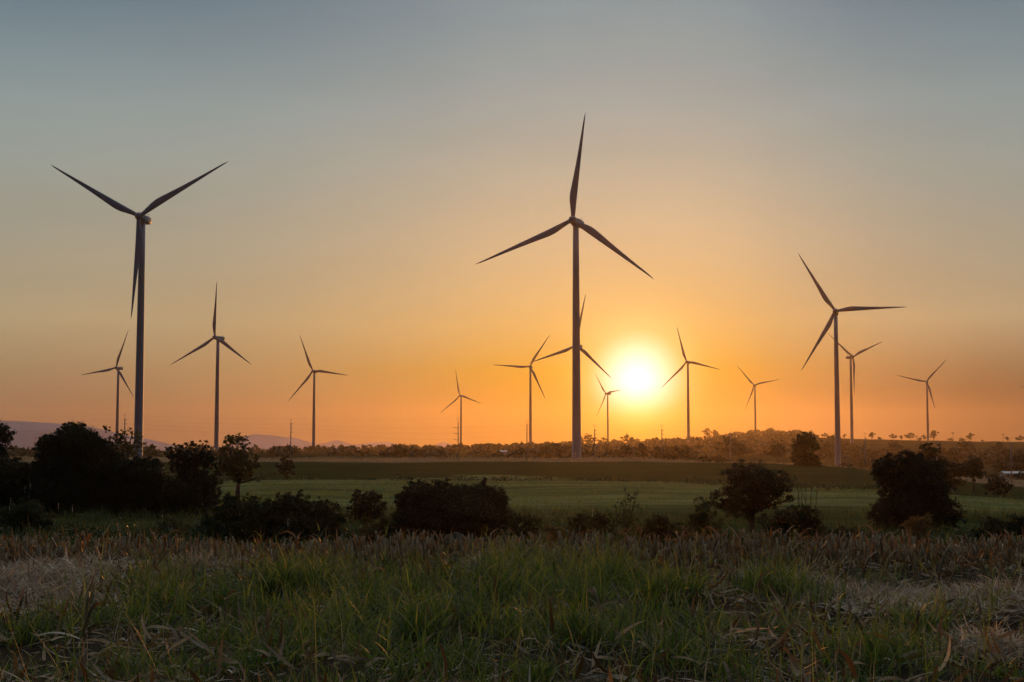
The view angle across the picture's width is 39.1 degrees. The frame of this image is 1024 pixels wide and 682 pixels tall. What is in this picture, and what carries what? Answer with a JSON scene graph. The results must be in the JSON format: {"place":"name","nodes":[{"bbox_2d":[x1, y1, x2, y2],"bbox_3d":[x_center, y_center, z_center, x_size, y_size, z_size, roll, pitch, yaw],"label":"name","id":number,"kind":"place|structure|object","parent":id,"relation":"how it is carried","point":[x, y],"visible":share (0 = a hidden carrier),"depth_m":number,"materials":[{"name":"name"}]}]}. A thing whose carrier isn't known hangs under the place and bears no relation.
{"place":"outdoors","nodes":[
{"label":"outdoors","id":0,"kind":"place"},
{"bbox_2d":[0,420,178,450],"bbox_3d":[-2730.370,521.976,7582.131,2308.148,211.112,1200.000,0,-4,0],"label":"hills","id":1,"kind":"structure","parent":0,"point":[28,434],"depth_m":7351.54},
{"bbox_2d":[231,434,397,450],"bbox_3d":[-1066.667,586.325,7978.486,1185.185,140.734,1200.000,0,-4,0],"label":"hills","id":2,"kind":"structure","parent":0,"point":[261,441],"depth_m":7738.01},
{"bbox_2d":[0,435,1023,681],"bbox_3d":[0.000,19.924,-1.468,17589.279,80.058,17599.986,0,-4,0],"label":"ground","id":3,"kind":"structure","parent":0,"point":[640,471],"depth_m":198.57,"materials":[{"name":"green plant"}]},
{"bbox_2d":[0,420,16,456],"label":"tree","id":4,"kind":"object","parent":3,"relation":"on","point":[4,435],"visible":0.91,"depth_m":127.99,"materials":[{"name":"green plant"}]},
{"bbox_2d":[15,584,25,624],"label":"corn stalk","id":5,"kind":"object","parent":3,"relation":"on","point":[21,601],"visible":0.67,"depth_m":12.52,"materials":[{"name":"brown plant"}]},
{"bbox_2d":[0,454,52,515],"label":"bush","id":6,"kind":"object","parent":3,"relation":"on","point":[15,479],"visible":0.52,"depth_m":124.01,"materials":[{"name":"green plant"}]},
{"bbox_2d":[0,494,57,535],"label":"bush","id":7,"kind":"object","parent":3,"relation":"on","point":[27,514],"visible":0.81,"depth_m":85.15,"materials":[{"name":"green plant"}]},
{"bbox_2d":[24,421,126,516],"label":"tree","id":8,"kind":"object","parent":3,"relation":"on","point":[75,467],"visible":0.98,"depth_m":124.27,"materials":[{"name":"green plant"}]},
{"bbox_2d":[78,533,91,555],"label":"corn leaf","id":9,"kind":"object","parent":3,"relation":"on","point":[87,538],"visible":0.49,"depth_m":19.11,"materials":[{"name":"brown plant"}]},
{"bbox_2d":[84,591,91,634],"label":"corn stalk","id":10,"kind":"object","parent":3,"relation":"on","point":[88,598],"visible":0.65,"depth_m":12.18,"materials":[{"name":"brown plant"}]},
{"bbox_2d":[71,598,105,643],"bbox_3d":[-3.447,2.305,11.694,0.306,0.430,0.049,1,-9,18],"label":"corn stalk","id":11,"kind":"object","parent":3,"relation":"on","point":[94,605],"visible":0.75,"depth_m":11.70,"materials":[{"name":"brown plant"}]},
{"bbox_2d":[82,332,132,446],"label":"wind turbine","id":12,"kind":"object","parent":3,"relation":"on","point":[117,395],"visible":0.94,"depth_m":1783.71,"materials":[{"name":"paint"}]},
{"bbox_2d":[113,427,146,462],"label":"tree","id":13,"kind":"object","parent":3,"relation":"on","point":[128,446],"visible":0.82,"depth_m":259.14,"materials":[{"name":"green plant"}]},
{"bbox_2d":[52,161,228,456],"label":"wind turbine","id":14,"kind":"object","parent":3,"relation":"on","point":[142,220],"visible":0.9,"depth_m":676.85,"materials":[{"name":"paint"}]},
{"bbox_2d":[111,454,173,516],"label":"bush","id":15,"kind":"object","parent":3,"relation":"on","point":[141,480],"visible":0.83,"depth_m":122.78,"materials":[{"name":"green plant"}]},
{"bbox_2d":[146,637,189,671],"bbox_3d":[-2.521,2.301,10.553,0.330,0.237,0.060,2,-5,-30],"label":"corn leaf","id":16,"kind":"object","parent":3,"relation":"on","point":[176,644],"visible":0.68,"depth_m":10.57,"materials":[{"name":"plant"}]},
{"bbox_2d":[147,513,191,535],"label":"bush","id":17,"kind":"object","parent":3,"relation":"on","point":[172,522],"visible":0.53,"depth_m":85.22,"materials":[{"name":"green plant"}]},
{"bbox_2d":[157,439,225,517],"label":"tree","id":18,"kind":"object","parent":3,"relation":"on","point":[184,490],"visible":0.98,"depth_m":120.55,"materials":[{"name":"green plant"}]},
{"bbox_2d":[172,283,248,450],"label":"wind turbine","id":19,"kind":"object","parent":3,"relation":"on","point":[219,339],"visible":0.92,"depth_m":1268.34,"materials":[{"name":"paint"}]},
{"bbox_2d":[216,590,239,630],"bbox_3d":[-2.540,2.462,12.934,0.279,0.453,0.072,-2,-5,24],"label":"corn stalk","id":20,"kind":"object","parent":3,"relation":"on","point":[226,598],"visible":0.61,"depth_m":12.96,"materials":[{"name":"green plant"}]},
{"bbox_2d":[194,491,265,544],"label":"bush","id":21,"kind":"object","parent":3,"relation":"on","point":[235,521],"visible":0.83,"depth_m":83.20,"materials":[{"name":"green plant"}]},
{"bbox_2d":[213,433,263,494],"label":"tree","id":22,"kind":"object","parent":3,"relation":"on","point":[235,469],"visible":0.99,"depth_m":183.92,"materials":[{"name":"green plant"}]},
{"bbox_2d":[8,447,517,457],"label":"undergrowth","id":23,"kind":"object","parent":3,"relation":"on","point":[385,453],"visible":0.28,"depth_m":764.20,"materials":[{"name":"green plant"}]},
{"bbox_2d":[265,605,273,644],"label":"corn stalk","id":24,"kind":"object","parent":3,"relation":"on","point":[267,621],"visible":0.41,"depth_m":11.40,"materials":[{"name":"green plant"}]},
{"bbox_2d":[275,455,296,479],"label":"bush","id":25,"kind":"object","parent":3,"relation":"on","point":[284,465],"visible":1,"depth_m":298.70,"materials":[{"name":"green plant"}]},
{"bbox_2d":[252,489,346,545],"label":"bush","id":26,"kind":"object","parent":3,"relation":"on","point":[296,515],"visible":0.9,"depth_m":84.66,"materials":[{"name":"green plant"}]},
{"bbox_2d":[288,337,344,446],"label":"wind turbine","id":27,"kind":"object","parent":3,"relation":"on","point":[313,412],"visible":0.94,"depth_m":1825.89,"materials":[{"name":"paint"}]},
{"bbox_2d":[345,489,387,524],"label":"bush","id":28,"kind":"object","parent":3,"relation":"on","point":[363,506],"visible":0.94,"depth_m":111.04,"materials":[{"name":"green plant"}]},
{"bbox_2d":[358,515,402,543],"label":"bush","id":29,"kind":"object","parent":3,"relation":"on","point":[383,522],"visible":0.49,"depth_m":82.85,"materials":[{"name":"green plant"}]},
{"bbox_2d":[386,444,404,456],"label":"tree","id":30,"kind":"object","parent":3,"relation":"on","point":[395,449],"visible":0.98,"depth_m":637.64,"materials":[{"name":"green plant"}]},
{"bbox_2d":[384,477,515,544],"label":"bush","id":31,"kind":"object","parent":3,"relation":"on","point":[445,506],"visible":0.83,"depth_m":82.01,"materials":[{"name":"green plant"}]},
{"bbox_2d":[450,601,459,637],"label":"corn stalk","id":32,"kind":"object","parent":3,"relation":"on","point":[453,609],"visible":0.66,"depth_m":11.64,"materials":[{"name":"green plant"}]},
{"bbox_2d":[443,369,478,442],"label":"wind turbine","id":33,"kind":"object","parent":3,"relation":"on","point":[460,396],"visible":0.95,"depth_m":2618.04,"materials":[{"name":"paint"}]},
{"bbox_2d":[0,512,1018,561],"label":"bank grass","id":34,"kind":"structure","parent":3,"relation":"on","point":[91,543],"depth_m":64.85,"materials":[{"name":"green plant"}]},
{"bbox_2d":[0,521,1023,681],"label":"grass","id":35,"kind":"structure","parent":3,"relation":"on","point":[372,606],"depth_m":11.88,"materials":[{"name":"green plant"}]},
{"bbox_2d":[0,538,1023,681],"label":"leaf litter","id":36,"kind":"object","parent":3,"relation":"on","point":[781,639],"visible":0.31,"depth_m":11.15,"materials":[{"name":"brown plant"}]},
{"bbox_2d":[0,541,1023,681],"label":"straw litter","id":37,"kind":"object","parent":3,"relation":"on","point":[20,578],"visible":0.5,"depth_m":14.67,"materials":[{"name":"brown plant"}]},
{"bbox_2d":[0,524,1023,581],"bbox_3d":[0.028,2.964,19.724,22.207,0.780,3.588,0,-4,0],"label":"corn stubble","id":38,"kind":"object","parent":3,"relation":"on","point":[874,556],"visible":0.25,"depth_m":18.99,"materials":[{"name":"brown plant"}]},
{"bbox_2d":[0,498,1023,551],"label":"tall grass","id":39,"kind":"structure","parent":3,"relation":"on","point":[844,512],"depth_m":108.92,"materials":[{"name":"green plant"}]},
{"bbox_2d":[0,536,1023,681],"bbox_3d":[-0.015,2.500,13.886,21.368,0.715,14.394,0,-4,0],"label":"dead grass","id":40,"kind":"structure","parent":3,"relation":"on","point":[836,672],"depth_m":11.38,"materials":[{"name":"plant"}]},
{"bbox_2d":[6,430,1023,465],"bbox_3d":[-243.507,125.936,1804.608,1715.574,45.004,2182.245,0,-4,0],"label":"scrub","id":41,"kind":"object","parent":3,"relation":"on","point":[607,449],"visible":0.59,"depth_m":1236.29,"materials":[{"name":"green plant"}]},
{"bbox_2d":[10,455,1023,483],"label":"dry grass","id":42,"kind":"structure","parent":3,"relation":"on","point":[387,460],"depth_m":520.03,"materials":[{"name":"brown plant"}]},
{"bbox_2d":[498,336,548,443],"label":"wind turbine","id":43,"kind":"object","parent":3,"relation":"on","point":[530,397],"visible":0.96,"depth_m":1905.63,"materials":[{"name":"paint"}]},
{"bbox_2d":[507,513,544,544],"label":"bush","id":44,"kind":"object","parent":3,"relation":"on","point":[525,527],"visible":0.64,"depth_m":79.29,"materials":[{"name":"green plant"}]},
{"bbox_2d":[537,522,565,548],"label":"bush","id":45,"kind":"object","parent":3,"relation":"on","point":[547,529],"visible":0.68,"depth_m":77.46,"materials":[{"name":"green plant"}]},
{"bbox_2d":[542,442,566,452],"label":"tree","id":46,"kind":"object","parent":3,"relation":"on","point":[554,445],"visible":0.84,"depth_m":757.11,"materials":[{"name":"green plant"}]},
{"bbox_2d":[477,113,652,457],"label":"wind turbine","id":47,"kind":"object","parent":3,"relation":"on","point":[575,222],"visible":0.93,"depth_m":659.30,"materials":[{"name":"paint"}]},
{"bbox_2d":[530,294,611,378],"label":"wind turbine","id":48,"kind":"object","parent":3,"relation":"on","point":[585,352],"visible":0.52,"depth_m":1359.71,"materials":[{"name":"paint"}]},
{"bbox_2d":[562,512,616,543],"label":"bush","id":49,"kind":"object","parent":3,"relation":"on","point":[597,521],"visible":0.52,"depth_m":78.97,"materials":[{"name":"green plant"}]},
{"bbox_2d":[165,471,1022,498],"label":"field weeds","id":50,"kind":"object","parent":3,"relation":"on","point":[871,487],"visible":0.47,"depth_m":285.33,"materials":[{"name":"green plant"}]},
{"bbox_2d":[585,587,607,619],"bbox_3d":[0.756,2.401,12.659,0.038,0.465,0.344,3,-5,-36],"label":"corn stalk","id":51,"kind":"object","parent":3,"relation":"on","point":[594,594],"visible":0.47,"depth_m":12.68,"materials":[{"name":"green plant"}]},
{"bbox_2d":[178,476,1023,512],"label":"crop","id":52,"kind":"object","parent":3,"relation":"on","point":[498,483],"visible":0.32,"depth_m":206.24,"materials":[{"name":"green plant"}]},
{"bbox_2d":[595,374,618,440],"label":"wind turbine","id":53,"kind":"object","parent":3,"relation":"on","point":[608,393],"visible":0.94,"depth_m":2797.25,"materials":[{"name":"paint"}]},
{"bbox_2d":[579,674,637,681],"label":"corn leaf","id":54,"kind":"object","parent":3,"relation":"on","point":[600,675],"visible":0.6,"depth_m":9.95,"materials":[{"name":"plant"}]},
{"bbox_2d":[614,443,634,457],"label":"tree","id":55,"kind":"object","parent":3,"relation":"on","point":[625,448],"visible":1,"depth_m":637.58,"materials":[{"name":"green plant"}]},
{"bbox_2d":[612,485,639,543],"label":"sapling","id":56,"kind":"object","parent":3,"relation":"on","point":[628,515],"visible":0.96,"depth_m":77.49,"materials":[{"name":"green plant"}]},
{"bbox_2d":[633,443,650,456],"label":"tree","id":57,"kind":"object","parent":3,"relation":"on","point":[642,449],"visible":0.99,"depth_m":637.65,"materials":[{"name":"green plant"}]},
{"bbox_2d":[648,445,663,456],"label":"tree","id":58,"kind":"object","parent":3,"relation":"on","point":[656,451],"visible":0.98,"depth_m":637.47,"materials":[{"name":"green plant"}]},
{"bbox_2d":[630,513,690,547],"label":"bush","id":59,"kind":"object","parent":3,"relation":"on","point":[665,527],"visible":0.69,"depth_m":79.15,"materials":[{"name":"green plant"}]},
{"bbox_2d":[662,444,686,457],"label":"tree","id":60,"kind":"object","parent":3,"relation":"on","point":[676,449],"visible":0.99,"depth_m":618.11,"materials":[{"name":"green plant"}]},
{"bbox_2d":[677,445,692,460],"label":"tree","id":61,"kind":"object","parent":3,"relation":"on","point":[687,449],"visible":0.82,"depth_m":647.59,"materials":[{"name":"green plant"}]},
{"bbox_2d":[662,329,716,438],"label":"wind turbine","id":62,"kind":"object","parent":3,"relation":"on","point":[688,404],"visible":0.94,"depth_m":1933.55,"materials":[{"name":"paint"}]},
{"bbox_2d":[685,495,723,535],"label":"bush","id":63,"kind":"object","parent":3,"relation":"on","point":[700,518],"visible":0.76,"depth_m":89.20,"materials":[{"name":"green plant"}]},
{"bbox_2d":[712,564,736,597],"bbox_3d":[2.220,2.551,15.022,0.273,0.435,0.113,-1,-4,9],"label":"corn stalk","id":64,"kind":"object","parent":3,"relation":"on","point":[729,576],"visible":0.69,"depth_m":15.01,"materials":[{"name":"brown plant"}]},
{"bbox_2d":[714,434,745,457],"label":"tree","id":65,"kind":"object","parent":3,"relation":"on","point":[726,444],"visible":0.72,"depth_m":897.97,"materials":[{"name":"green plant"}]},
{"bbox_2d":[731,440,750,460],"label":"tree","id":66,"kind":"object","parent":3,"relation":"on","point":[739,446],"visible":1,"depth_m":815.55,"materials":[{"name":"green plant"}]},
{"bbox_2d":[707,459,794,531],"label":"tree","id":67,"kind":"object","parent":3,"relation":"on","point":[754,488],"visible":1,"depth_m":102.89,"materials":[{"name":"green plant"}]},
{"bbox_2d":[738,367,778,434],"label":"wind turbine","id":68,"kind":"object","parent":3,"relation":"on","point":[754,385],"visible":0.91,"depth_m":2693.14,"materials":[{"name":"paint"}]},
{"bbox_2d":[753,607,771,647],"bbox_3d":[1.950,2.218,11.095,0.189,0.377,0.078,-3,-5,34],"label":"corn stalk","id":69,"kind":"object","parent":3,"relation":"on","point":[758,627],"visible":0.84,"depth_m":11.13,"materials":[{"name":"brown plant"}]},
{"bbox_2d":[764,441,786,462],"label":"tree","id":70,"kind":"object","parent":3,"relation":"on","point":[774,452],"visible":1,"depth_m":755.04,"materials":[{"name":"green plant"}]},
{"bbox_2d":[758,504,826,543],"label":"bush","id":71,"kind":"object","parent":3,"relation":"on","point":[784,519],"visible":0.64,"depth_m":84.83,"materials":[{"name":"green plant"}]},
{"bbox_2d":[789,430,824,466],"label":"tree","id":72,"kind":"object","parent":3,"relation":"on","point":[804,442],"visible":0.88,"depth_m":393.12,"materials":[{"name":"green plant"}]},
{"bbox_2d":[821,444,834,458],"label":"tree","id":73,"kind":"object","parent":3,"relation":"on","point":[827,449],"visible":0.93,"depth_m":1152.44,"materials":[{"name":"green plant"}]},
{"bbox_2d":[815,434,848,445],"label":"tree","id":74,"kind":"object","parent":3,"relation":"on","point":[832,437],"visible":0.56,"depth_m":1487.88,"materials":[{"name":"green plant"}]},
{"bbox_2d":[819,525,871,539],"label":"bush","id":75,"kind":"object","parent":3,"relation":"on","point":[848,530],"visible":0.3,"depth_m":81.32,"materials":[{"name":"green plant"}]},
{"bbox_2d":[798,253,902,465],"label":"wind turbine","id":76,"kind":"object","parent":3,"relation":"on","point":[835,314],"visible":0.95,"depth_m":1033.76,"materials":[{"name":"paint"}]},
{"bbox_2d":[830,335,880,442],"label":"wind turbine","id":77,"kind":"object","parent":3,"relation":"on","point":[851,357],"visible":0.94,"depth_m":1825.54,"materials":[{"name":"paint"}]},
{"bbox_2d":[852,612,868,636],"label":"corn stalk","id":78,"kind":"object","parent":3,"relation":"on","point":[859,623],"visible":0.6,"depth_m":11.71,"materials":[{"name":"green plant"}]},
{"bbox_2d":[850,457,873,468],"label":"bush","id":79,"kind":"object","parent":3,"relation":"on","point":[861,463],"visible":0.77,"depth_m":900.92,"materials":[{"name":"green plant"}]},
{"bbox_2d":[861,448,881,460],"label":"tree","id":80,"kind":"object","parent":3,"relation":"on","point":[870,454],"visible":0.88,"depth_m":1146.86,"materials":[{"name":"green plant"}]},
{"bbox_2d":[882,440,902,451],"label":"tree","id":81,"kind":"object","parent":3,"relation":"on","point":[891,445],"visible":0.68,"depth_m":1379.24,"materials":[{"name":"green plant"}]},
{"bbox_2d":[907,544,916,575],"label":"corn stalk","id":82,"kind":"object","parent":3,"relation":"on","point":[911,555],"visible":0.72,"depth_m":16.62,"materials":[{"name":"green plant"}]},
{"bbox_2d":[908,538,922,574],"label":"corn stalk","id":83,"kind":"object","parent":3,"relation":"on","point":[915,548],"visible":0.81,"depth_m":17.36,"materials":[{"name":"brown plant"}]},
{"bbox_2d":[900,512,932,543],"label":"bush","id":84,"kind":"object","parent":3,"relation":"on","point":[916,524],"visible":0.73,"depth_m":81.15,"materials":[{"name":"brown plant"}]},
{"bbox_2d":[866,449,967,534],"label":"tree","id":85,"kind":"object","parent":3,"relation":"on","point":[908,495],"visible":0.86,"depth_m":96.92,"materials":[{"name":"green plant"}]},
{"bbox_2d":[906,601,933,648],"bbox_3d":[3.159,2.223,11.132,0.350,0.440,0.075,1,2,3],"label":"corn stalk","id":86,"kind":"object","parent":3,"relation":"on","point":[917,616],"visible":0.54,"depth_m":11.12,"materials":[{"name":"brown plant"}]},
{"bbox_2d":[897,360,945,440],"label":"wind turbine","id":87,"kind":"object","parent":3,"relation":"on","point":[927,389],"visible":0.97,"depth_m":2452.00,"materials":[{"name":"paint"}]},
{"bbox_2d":[919,442,943,477],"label":"tree","id":88,"kind":"object","parent":3,"relation":"on","point":[930,451],"visible":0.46,"depth_m":328.76,"materials":[{"name":"green plant"}]},
{"bbox_2d":[930,539,949,578],"bbox_3d":[5.065,2.611,17.058,0.299,0.528,0.098,0,-4,-4],"label":"corn stalk","id":89,"kind":"object","parent":3,"relation":"on","point":[942,559],"visible":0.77,"depth_m":17.05,"materials":[{"name":"brown plant"}]},
{"bbox_2d":[942,448,961,460],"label":"tree","id":90,"kind":"object","parent":3,"relation":"on","point":[949,453],"visible":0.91,"depth_m":1133.12,"materials":[{"name":"green plant"}]},
{"bbox_2d":[935,460,974,485],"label":"bush","id":91,"kind":"object","parent":3,"relation":"on","point":[955,469],"visible":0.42,"depth_m":346.93,"materials":[{"name":"green plant"}]},
{"bbox_2d":[954,439,975,452],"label":"tree","id":92,"kind":"object","parent":3,"relation":"on","point":[965,447],"visible":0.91,"depth_m":1452.91,"materials":[{"name":"green plant"}]},
{"bbox_2d":[961,455,987,491],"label":"tree","id":93,"kind":"object","parent":3,"relation":"on","point":[971,467],"visible":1,"depth_m":298.21,"materials":[{"name":"green plant"}]},
{"bbox_2d":[968,549,988,582],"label":"corn stalk","id":94,"kind":"object","parent":3,"relation":"on","point":[977,557],"visible":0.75,"depth_m":16.69,"materials":[{"name":"brown plant"}]},
{"bbox_2d":[967,512,1023,544],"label":"bush","id":95,"kind":"object","parent":3,"relation":"on","point":[990,527],"visible":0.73,"depth_m":83.20,"materials":[{"name":"green plant"}]},
{"bbox_2d":[981,473,1013,495],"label":"bush","id":96,"kind":"object","parent":3,"relation":"on","point":[995,484],"visible":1,"depth_m":263.00,"materials":[{"name":"green plant"}]},
{"bbox_2d":[988,447,1019,462],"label":"tree","id":97,"kind":"object","parent":3,"relation":"on","point":[1002,452],"visible":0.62,"depth_m":1109.43,"materials":[{"name":"green plant"}]},
{"bbox_2d":[993,453,1020,470],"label":"tree","id":98,"kind":"object","parent":3,"relation":"on","point":[1000,465],"visible":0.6,"depth_m":716.45,"materials":[{"name":"green plant"}]},
{"bbox_2d":[999,471,1023,478],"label":"shed","id":99,"kind":"structure","parent":3,"relation":"on","point":[1004,473],"depth_m":598.75,"materials":[{"name":"paint"}]},
{"bbox_2d":[1005,450,1023,470],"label":"tree","id":100,"kind":"object","parent":3,"relation":"on","point":[1017,465],"visible":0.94,"depth_m":698.49,"materials":[{"name":"green plant"}]},
{"bbox_2d":[0,0,1023,449],"label":"sky","id":101,"kind":"structure","parent":0,"point":[378,152],"materials":[{"name":"orange"}]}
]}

